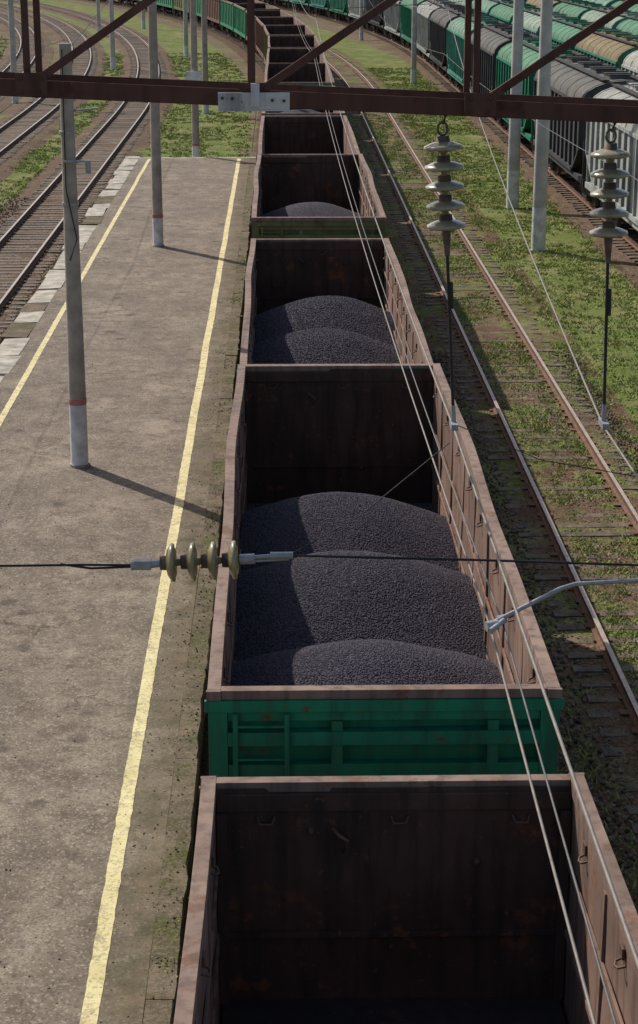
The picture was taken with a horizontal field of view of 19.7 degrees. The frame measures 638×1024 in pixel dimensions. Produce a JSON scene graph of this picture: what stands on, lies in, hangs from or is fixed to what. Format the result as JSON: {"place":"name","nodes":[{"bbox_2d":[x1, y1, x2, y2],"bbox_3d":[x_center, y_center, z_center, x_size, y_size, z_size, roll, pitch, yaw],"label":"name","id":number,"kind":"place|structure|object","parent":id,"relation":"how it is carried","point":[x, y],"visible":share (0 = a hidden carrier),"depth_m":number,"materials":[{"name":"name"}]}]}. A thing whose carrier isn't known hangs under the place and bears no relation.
{"place":"outdoors","nodes":[
{"label":"outdoors","id":0,"kind":"place"},
{"bbox_2d":[0,1,131,62],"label":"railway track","id":1,"kind":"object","parent":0,"point":[64,39],"visible":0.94,"depth_m":74.99,"materials":[{"name":"metal"}]},
{"bbox_2d":[0,0,402,151],"bbox_3d":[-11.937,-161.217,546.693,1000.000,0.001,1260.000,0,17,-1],"label":"ground","id":2,"kind":"structure","parent":0,"point":[235,57],"depth_m":189.90,"materials":[{"name":"soil"}]},
{"bbox_2d":[0,30,4,53],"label":"grass verge","id":3,"kind":"object","parent":2,"relation":"on","point":[2,35],"depth_m":182.31,"materials":[{"name":"green plant"}]},
{"bbox_2d":[8,0,18,103],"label":"catenary mast","id":4,"kind":"object","parent":2,"relation":"on","point":[13,65],"visible":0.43,"depth_m":115.55,"materials":[{"name":"white paint"}]},
{"bbox_2d":[0,12,44,100],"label":"railway track","id":5,"kind":"structure","parent":2,"relation":"on","point":[6,67],"depth_m":171.96,"materials":[{"name":"metal"}]},
{"bbox_2d":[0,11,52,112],"bbox_3d":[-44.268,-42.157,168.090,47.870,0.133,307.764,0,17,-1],"label":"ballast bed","id":6,"kind":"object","parent":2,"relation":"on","point":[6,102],"visible":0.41,"depth_m":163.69,"materials":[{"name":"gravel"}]},
{"bbox_2d":[0,196,97,342],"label":"gravel","id":7,"kind":"structure","parent":2,"relation":"on","point":[14,210],"depth_m":65.91,"materials":[{"name":"grey gravel"}]},
{"bbox_2d":[0,8,106,183],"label":"ballast bed","id":8,"kind":"object","parent":2,"relation":"on","point":[42,135],"visible":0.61,"depth_m":105.48,"materials":[{"name":"grey gravel"}]},
{"bbox_2d":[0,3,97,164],"bbox_3d":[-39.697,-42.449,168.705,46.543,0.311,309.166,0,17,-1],"label":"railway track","id":9,"kind":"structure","parent":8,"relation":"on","point":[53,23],"depth_m":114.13,"materials":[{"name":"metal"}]},
{"bbox_2d":[0,2,120,208],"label":"grass verge","id":10,"kind":"object","parent":2,"relation":"on","point":[105,44],"depth_m":96.61,"materials":[{"name":"green plant"}]},
{"bbox_2d":[0,0,176,343],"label":"ballast bed","id":11,"kind":"object","parent":2,"relation":"on","point":[142,141],"visible":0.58,"depth_m":84.28,"materials":[{"name":"grey gravel"}]},
{"bbox_2d":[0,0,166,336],"bbox_3d":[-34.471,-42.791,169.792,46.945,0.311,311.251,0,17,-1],"label":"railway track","id":12,"kind":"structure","parent":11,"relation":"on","point":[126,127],"depth_m":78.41,"materials":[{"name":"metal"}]},
{"bbox_2d":[96,0,100,31],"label":"catenary mast","id":13,"kind":"object","parent":2,"relation":"on","point":[98,15],"visible":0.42,"depth_m":190.59,"materials":[{"name":"white paint"}]},
{"bbox_2d":[109,0,115,69],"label":"catenary mast","id":14,"kind":"object","parent":2,"relation":"on","point":[112,44],"visible":0.81,"depth_m":144.25,"materials":[{"name":"white paint"}]},
{"bbox_2d":[0,152,256,1023],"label":"railway platform","id":15,"kind":"structure","parent":2,"relation":"on","point":[131,275],"depth_m":28.64,"materials":[{"name":"concrete"}]},
{"bbox_2d":[58,43,97,468],"bbox_3d":[-4.428,-4.503,34.296,0.783,8.201,0.416,4,18,13],"label":"concrete post","id":16,"kind":"object","parent":15,"relation":"on","point":[77,399],"visible":0.95,"depth_m":34.30,"materials":[{"name":"white paint"}]},
{"bbox_2d":[71,1,107,45],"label":"feeder cable","id":17,"kind":"object","parent":16,"relation":"attached to","point":[88,24],"visible":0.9,"depth_m":37.83,"materials":[{"name":"grey metal"}]},
{"bbox_2d":[0,307,198,1003],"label":"gravel","id":18,"kind":"structure","parent":15,"relation":"on","point":[92,582],"depth_m":30.63,"materials":[{"name":"grey gravel"}]},
{"bbox_2d":[148,1,164,246],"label":"concrete post","id":19,"kind":"object","parent":15,"relation":"on","point":[157,207],"visible":0.84,"depth_m":59.20,"materials":[{"name":"white paint"}]},
{"bbox_2d":[225,0,461,9],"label":"feeder cable","id":20,"kind":"object","parent":19,"relation":"attached to","point":[342,8],"visible":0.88,"depth_m":60.06,"materials":[{"name":"black metal"}]},
{"bbox_2d":[99,247,245,1023],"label":"gravel","id":21,"kind":"structure","parent":15,"relation":"on","point":[187,632],"depth_m":26.82,"materials":[{"name":"grey gravel"}]},
{"bbox_2d":[28,0,255,156],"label":"grass verge","id":22,"kind":"object","parent":2,"relation":"on","point":[170,39],"depth_m":114.32,"materials":[{"name":"green plant"}]},
{"bbox_2d":[141,0,144,28],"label":"catenary mast","id":23,"kind":"object","parent":2,"relation":"on","point":[143,18],"visible":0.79,"depth_m":205.84,"materials":[{"name":"white paint"}]},
{"bbox_2d":[77,0,264,895],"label":"ballast bed","id":24,"kind":"object","parent":2,"relation":"on","point":[259,78],"visible":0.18,"depth_m":105.58,"materials":[{"name":"grey gravel"}]},
{"bbox_2d":[87,0,265,73],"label":"railway track","id":25,"kind":"structure","parent":2,"relation":"on","point":[240,44],"depth_m":198.47,"materials":[{"name":"metal"}]},
{"bbox_2d":[125,0,138,4],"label":"gondola wagon","id":26,"kind":"object","parent":25,"relation":"on","point":[133,1],"visible":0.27,"depth_m":264.08,"materials":[{"name":"brown paint"}]},
{"bbox_2d":[139,0,171,11],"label":"gondola wagon","id":27,"kind":"object","parent":25,"relation":"on","point":[159,7],"visible":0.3,"depth_m":243.51,"materials":[{"name":"green paint"}]},
{"bbox_2d":[156,0,179,15],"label":"gondola wagon","id":28,"kind":"object","parent":25,"relation":"on","point":[166,5],"visible":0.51,"depth_m":234.02,"materials":[{"name":"green paint"}]},
{"bbox_2d":[173,0,189,16],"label":"gondola wagon","id":29,"kind":"object","parent":25,"relation":"on","point":[177,4],"visible":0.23,"depth_m":223.17,"materials":[{"name":"beige paint"}]},
{"bbox_2d":[196,0,210,26],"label":"gondola wagon","id":30,"kind":"object","parent":25,"relation":"on","point":[198,9],"visible":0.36,"depth_m":207.56,"materials":[{"name":"green paint"}]},
{"bbox_2d":[207,0,226,32],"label":"gondola wagon","id":31,"kind":"object","parent":25,"relation":"on","point":[213,11],"visible":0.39,"depth_m":194.08,"materials":[{"name":"brown paint"}]},
{"bbox_2d":[220,0,263,40],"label":"gondola wagon","id":32,"kind":"object","parent":25,"relation":"on","point":[227,14],"visible":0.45,"depth_m":182.25,"materials":[{"name":"green paint"}]},
{"bbox_2d":[233,3,279,43],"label":"gondola wagon","id":33,"kind":"object","parent":25,"relation":"on","point":[240,19],"visible":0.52,"depth_m":170.40,"materials":[{"name":"green paint"}]},
{"bbox_2d":[245,10,293,55],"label":"gondola wagon","id":34,"kind":"object","parent":25,"relation":"on","point":[269,13],"visible":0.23,"depth_m":161.71,"materials":[{"name":"brown paint"}]},
{"bbox_2d":[255,17,304,59],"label":"gondola wagon","id":35,"kind":"object","parent":25,"relation":"on","point":[261,22],"visible":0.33,"depth_m":148.31,"materials":[{"name":"brown paint"}]},
{"bbox_2d":[263,25,314,64],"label":"gondola wagon","id":36,"kind":"object","parent":25,"relation":"on","point":[281,30],"visible":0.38,"depth_m":135.09,"materials":[{"name":"green paint"}]},
{"bbox_2d":[268,36,319,47],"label":"gondola wagon","id":37,"kind":"object","parent":25,"relation":"on","point":[288,42],"visible":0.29,"depth_m":121.89,"materials":[{"name":"brown paint"}]},
{"bbox_2d":[266,48,325,62],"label":"gondola wagon","id":38,"kind":"object","parent":25,"relation":"on","point":[283,55],"visible":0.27,"depth_m":108.57,"materials":[{"name":"brown paint"}]},
{"bbox_2d":[264,63,334,85],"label":"gondola wagon","id":39,"kind":"object","parent":25,"relation":"on","point":[306,74],"visible":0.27,"depth_m":95.23,"materials":[{"name":"green paint"}]},
{"bbox_2d":[262,86,344,115],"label":"gondola wagon","id":40,"kind":"object","parent":25,"relation":"on","point":[278,113],"visible":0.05,"depth_m":69.69,"materials":[{"name":"brown paint"}]},
{"bbox_2d":[280,109,320,112],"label":"ore pellet load","id":41,"kind":"object","parent":40,"relation":"in","point":[302,111],"visible":0.06,"depth_m":78.56,"materials":[{"name":"stone"}]},
{"bbox_2d":[258,115,359,155],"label":"gondola wagon","id":42,"kind":"object","parent":25,"relation":"on","point":[295,135],"visible":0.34,"depth_m":68.75,"materials":[{"name":"brown paint"}]},
{"bbox_2d":[250,154,386,238],"bbox_3d":[-0.136,-7.070,49.729,3.254,3.680,13.940,0,17,-1],"label":"gondola wagon","id":43,"kind":"object","parent":25,"relation":"on","point":[282,180],"visible":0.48,"depth_m":55.25,"materials":[{"name":"green paint"}]},
{"bbox_2d":[260,202,363,216],"bbox_3d":[-0.138,-7.301,49.657,2.950,1.419,12.600,0,17,-1],"label":"ore pellet load","id":44,"kind":"object","parent":43,"relation":"in","point":[312,209],"visible":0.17,"depth_m":51.52,"materials":[{"name":"stone"}]},
{"bbox_2d":[240,238,432,364],"bbox_3d":[0.150,-2.726,36.475,3.239,3.350,13.940,0,17,-1],"label":"gondola wagon","id":45,"kind":"object","parent":25,"relation":"on","point":[280,272],"visible":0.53,"depth_m":42.12,"materials":[{"name":"brown paint"}]},
{"bbox_2d":[252,296,400,363],"bbox_3d":[0.154,-3.012,36.385,2.950,1.226,12.600,0,17,-1],"label":"ore pellet load","id":46,"kind":"object","parent":45,"relation":"in","point":[330,330],"visible":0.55,"depth_m":38.17,"materials":[{"name":"stone"}]},
{"bbox_2d":[204,363,563,776],"bbox_3d":[0.448,1.352,23.085,3.252,3.610,13.940,0,17,-1],"label":"gondola wagon","id":47,"kind":"object","parent":25,"relation":"on","point":[296,430],"visible":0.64,"depth_m":19.82,"materials":[{"name":"green paint"}]},
{"bbox_2d":[230,492,503,685],"bbox_3d":[0.448,1.074,22.997,2.950,1.457,12.600,0,17,-1],"label":"ore pellet load","id":48,"kind":"object","parent":47,"relation":"in","point":[302,621],"visible":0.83,"depth_m":21.79,"materials":[{"name":"stone"}]},
{"bbox_2d":[174,772,637,1023],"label":"gondola wagon","id":49,"kind":"object","parent":25,"relation":"on","point":[414,899],"visible":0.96,"depth_m":15.32,"materials":[{"name":"brown paint"}]},
{"bbox_2d":[183,0,188,56],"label":"catenary mast","id":50,"kind":"object","parent":2,"relation":"on","point":[185,27],"visible":0.79,"depth_m":158.85,"materials":[{"name":"white paint"}]},
{"bbox_2d":[186,0,200,156],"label":"concrete post","id":51,"kind":"object","parent":2,"relation":"on","point":[194,73],"visible":0.62,"depth_m":83.56,"materials":[{"name":"white paint"}]},
{"bbox_2d":[201,0,209,113],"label":"concrete post","id":52,"kind":"object","parent":2,"relation":"on","point":[204,45],"visible":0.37,"depth_m":108.52,"materials":[{"name":"white paint"}]},
{"bbox_2d":[0,36,637,976],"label":"grass tufts","id":53,"kind":"object","parent":2,"relation":"on","point":[394,154],"visible":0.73,"depth_m":59.17,"materials":[{"name":"green plant"}]},
{"bbox_2d":[359,0,362,39],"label":"catenary mast","id":54,"kind":"object","parent":2,"relation":"on","point":[361,27],"visible":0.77,"depth_m":184.51,"materials":[{"name":"white paint"}]},
{"bbox_2d":[411,0,416,82],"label":"catenary mast","id":55,"kind":"object","parent":2,"relation":"on","point":[414,46],"visible":0.8,"depth_m":131.07,"materials":[{"name":"white paint"}]},
{"bbox_2d":[261,1,637,265],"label":"railway track","id":56,"kind":"structure","parent":2,"relation":"on","point":[566,190],"depth_m":87.71,"materials":[{"name":"metal"}]},
{"bbox_2d":[264,0,282,4],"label":"hopper wagon","id":57,"kind":"object","parent":56,"relation":"on","point":[270,1],"visible":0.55,"depth_m":266.71,"materials":[{"name":"metal"}]},
{"bbox_2d":[273,0,303,8],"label":"hopper wagon","id":58,"kind":"object","parent":56,"relation":"on","point":[286,2],"visible":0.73,"depth_m":254.81,"materials":[{"name":"metal"}]},
{"bbox_2d":[289,0,324,12],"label":"hopper wagon","id":59,"kind":"object","parent":56,"relation":"on","point":[305,3],"visible":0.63,"depth_m":240.98,"materials":[{"name":"metal"}]},
{"bbox_2d":[309,0,345,17],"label":"hopper wagon","id":60,"kind":"object","parent":56,"relation":"on","point":[323,5],"visible":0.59,"depth_m":227.43,"materials":[{"name":"metal"}]},
{"bbox_2d":[329,0,353,22],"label":"hopper wagon","id":61,"kind":"object","parent":56,"relation":"on","point":[339,13],"visible":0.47,"depth_m":213.59,"materials":[{"name":"metal"}]},
{"bbox_2d":[348,0,371,30],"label":"hopper wagon","id":62,"kind":"object","parent":56,"relation":"on","point":[355,13],"visible":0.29,"depth_m":201.21,"materials":[{"name":"metal"}]},
{"bbox_2d":[366,0,389,37],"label":"hopper wagon","id":63,"kind":"object","parent":56,"relation":"on","point":[377,22],"visible":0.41,"depth_m":185.59,"materials":[{"name":"metal"}]},
{"bbox_2d":[384,0,406,46],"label":"hopper wagon","id":64,"kind":"object","parent":56,"relation":"on","point":[392,16],"visible":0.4,"depth_m":170.87,"materials":[{"name":"metal"}]},
{"bbox_2d":[400,0,426,57],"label":"hopper wagon","id":65,"kind":"object","parent":56,"relation":"on","point":[406,19],"visible":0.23,"depth_m":159.55,"materials":[{"name":"metal"}]},
{"bbox_2d":[417,0,458,69],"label":"hopper wagon","id":66,"kind":"object","parent":56,"relation":"on","point":[423,22],"visible":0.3,"depth_m":142.48,"materials":[{"name":"metal"}]},
{"bbox_2d":[429,5,473,85],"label":"hopper wagon","id":67,"kind":"object","parent":56,"relation":"on","point":[440,21],"visible":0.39,"depth_m":129.21,"materials":[{"name":"metal"}]},
{"bbox_2d":[446,13,503,92],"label":"hopper wagon","id":68,"kind":"object","parent":56,"relation":"on","point":[455,71],"visible":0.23,"depth_m":116.85,"materials":[{"name":"metal"}]},
{"bbox_2d":[470,23,537,129],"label":"hopper wagon","id":69,"kind":"object","parent":56,"relation":"on","point":[496,38],"visible":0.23,"depth_m":100.05,"materials":[{"name":"metal"}]},
{"bbox_2d":[496,37,582,153],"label":"hopper wagon","id":70,"kind":"object","parent":56,"relation":"on","point":[530,57],"visible":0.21,"depth_m":87.23,"materials":[{"name":"metal"}]},
{"bbox_2d":[533,55,637,207],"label":"hopper wagon","id":71,"kind":"object","parent":56,"relation":"on","point":[583,76],"visible":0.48,"depth_m":72.12,"materials":[{"name":"metal"}]},
{"bbox_2d":[585,81,637,230],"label":"hopper wagon","id":72,"kind":"object","parent":56,"relation":"on","point":[627,137],"visible":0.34,"depth_m":61.82,"materials":[{"name":"metal"}]},
{"bbox_2d":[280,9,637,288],"bbox_3d":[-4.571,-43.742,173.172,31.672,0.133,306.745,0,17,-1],"label":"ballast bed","id":73,"kind":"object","parent":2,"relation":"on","point":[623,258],"visible":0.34,"depth_m":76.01,"materials":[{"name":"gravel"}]},
{"bbox_2d":[305,24,637,425],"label":"grass verge","id":74,"kind":"object","parent":2,"relation":"on","point":[366,55],"depth_m":60.67,"materials":[{"name":"green plant"}]},
{"bbox_2d":[320,42,637,913],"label":"ballast bed","id":75,"kind":"object","parent":2,"relation":"on","point":[414,290],"visible":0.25,"depth_m":37.75,"materials":[{"name":"gravel"}]},
{"bbox_2d":[324,49,637,834],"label":"railway track","id":76,"kind":"structure","parent":75,"relation":"on","point":[627,697],"depth_m":38.47,"materials":[{"name":"metal"}]},
{"bbox_2d":[506,0,523,208],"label":"catenary mast","id":77,"kind":"object","parent":2,"relation":"on","point":[513,172],"visible":0.77,"depth_m":71.10,"materials":[{"name":"white paint"}]},
{"bbox_2d":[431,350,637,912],"bbox_3d":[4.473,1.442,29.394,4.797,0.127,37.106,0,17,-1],"label":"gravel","id":78,"kind":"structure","parent":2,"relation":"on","point":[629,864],"depth_m":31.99,"materials":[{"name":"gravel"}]},
{"bbox_2d":[530,0,552,251],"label":"catenary mast","id":79,"kind":"object","parent":2,"relation":"on","point":[538,234],"visible":0.78,"depth_m":61.39,"materials":[{"name":"white paint"}]},
{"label":"railway track","id":80,"kind":"structure","parent":2,"relation":"on","visible":0},
{"bbox_2d":[526,0,568,7],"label":"hopper wagon","id":81,"kind":"object","parent":80,"relation":"on","point":[536,3],"visible":0.07,"depth_m":155.38,"materials":[{"name":"metal"}]},
{"bbox_2d":[553,0,602,18],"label":"hopper wagon","id":82,"kind":"object","parent":80,"relation":"on","point":[576,8],"visible":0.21,"depth_m":139.72,"materials":[{"name":"metal"}]},
{"bbox_2d":[581,6,637,28],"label":"hopper wagon","id":83,"kind":"object","parent":80,"relation":"on","point":[594,15],"visible":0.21,"depth_m":127.78,"materials":[{"name":"metal"}]},
{"bbox_2d":[616,15,637,34],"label":"hopper wagon","id":84,"kind":"object","parent":80,"relation":"on","point":[629,25],"visible":0.15,"depth_m":116.65,"materials":[{"name":"metal"}]},
{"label":"railway track","id":85,"kind":"structure","parent":2,"relation":"on","visible":0},
{"bbox_2d":[583,0,620,5],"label":"hopper wagon","id":86,"kind":"object","parent":85,"relation":"on","point":[607,2],"visible":0.08,"depth_m":154.70,"materials":[{"name":"metal"}]},
{"bbox_2d":[611,0,637,18],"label":"hopper wagon","id":87,"kind":"object","parent":85,"relation":"on","point":[634,8],"visible":0.05,"depth_m":143.64,"materials":[{"name":"metal"}]},
{"bbox_2d":[0,0,637,123],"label":"overhead portal truss","id":88,"kind":"object","parent":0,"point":[271,94],"visible":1,"depth_m":12.95,"materials":[{"name":"rust paint"},{"name":"steel"}]},
{"bbox_2d":[423,115,465,430],"bbox_3d":[0.903,-1.764,13.411,0.316,2.374,0.284,0,17,-1],"label":"suspension insulator","id":89,"kind":"object","parent":88,"relation":"hanging from","point":[446,223],"visible":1,"depth_m":13.19,"materials":[{"name":"ceramic"}]},
{"bbox_2d":[0,425,637,581],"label":"cross span cable","id":90,"kind":"object","parent":89,"relation":"hanging from","point":[169,562],"visible":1,"depth_m":12.02,"materials":[{"name":"metal"}]},
{"bbox_2d":[292,4,595,1023],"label":"contact wire","id":91,"kind":"object","parent":90,"relation":"hanging from","point":[500,670],"visible":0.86,"depth_m":9.57,"materials":[{"name":"grey metal"}]},
{"bbox_2d":[484,578,637,632],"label":"steady arm","id":92,"kind":"object","parent":91,"relation":"attached to","point":[495,624],"visible":1,"depth_m":10.97},
{"bbox_2d":[293,0,616,1023],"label":"contact wire","id":93,"kind":"object","parent":90,"relation":"hanging from","point":[513,664],"visible":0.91,"depth_m":9.60,"materials":[{"name":"metal"}]},
{"bbox_2d":[370,2,637,180],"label":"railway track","id":94,"kind":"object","parent":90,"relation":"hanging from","point":[532,119],"visible":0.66,"depth_m":39.52,"materials":[{"name":"metal"}]},
{"bbox_2d":[300,2,637,968],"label":"messenger wire","id":95,"kind":"object","parent":89,"relation":"hanging from","point":[610,884],"visible":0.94,"depth_m":9.01,"materials":[{"name":"grey metal"}]},
{"bbox_2d":[321,53,375,244],"bbox_3d":[0.618,-5.223,28.254,0.058,0.801,51.007,0,17,-1],"label":"catenary dropper","id":96,"kind":"object","parent":95,"relation":"hanging from","point":[345,154],"visible":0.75,"depth_m":33.43,"materials":[{"name":"metal"}]},
{"bbox_2d":[589,123,629,429],"bbox_3d":[2.093,-1.746,13.443,0.296,2.320,0.284,0,17,-1],"label":"suspension insulator","id":97,"kind":"object","parent":88,"relation":"hanging from","point":[608,231],"visible":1,"depth_m":13.23,"materials":[{"name":"ceramic"}]},
{"bbox_2d":[400,1,637,479],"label":"messenger wire","id":98,"kind":"object","parent":97,"relation":"hanging from","point":[614,442],"visible":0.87,"depth_m":17.66,"materials":[{"name":"grey metal"}]},
{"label":"railway track","id":99,"kind":"structure","parent":0,"visible":0},
{"bbox_2d":[449,0,472,5],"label":"hopper wagon","id":100,"kind":"object","parent":99,"relation":"on","point":[462,3],"visible":0.02,"depth_m":164.60,"materials":[{"name":"metal"}]},
{"bbox_2d":[472,0,513,15],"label":"hopper wagon","id":101,"kind":"object","parent":99,"relation":"on","point":[487,6],"visible":0.07,"depth_m":148.07,"materials":[{"name":"metal"}]},
{"bbox_2d":[489,1,538,25],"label":"hopper wagon","id":102,"kind":"object","parent":99,"relation":"on","point":[503,12],"visible":0.11,"depth_m":137.61,"materials":[{"name":"metal"}]},
{"bbox_2d":[512,8,569,36],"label":"hopper wagon","id":103,"kind":"object","parent":99,"relation":"on","point":[531,24],"visible":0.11,"depth_m":122.17,"materials":[{"name":"metal"}]},
{"bbox_2d":[539,17,611,50],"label":"hopper wagon","id":104,"kind":"object","parent":99,"relation":"on","point":[564,29],"visible":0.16,"depth_m":109.45,"materials":[{"name":"metal"}]},
{"bbox_2d":[575,29,637,68],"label":"hopper wagon","id":105,"kind":"object","parent":99,"relation":"on","point":[615,47],"visible":0.25,"depth_m":95.09,"materials":[{"name":"metal"}]},
{"bbox_2d":[621,50,637,75],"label":"hopper wagon","id":106,"kind":"object","parent":99,"relation":"on","point":[630,63],"visible":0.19,"depth_m":87.09,"materials":[{"name":"metal"}]}
]}

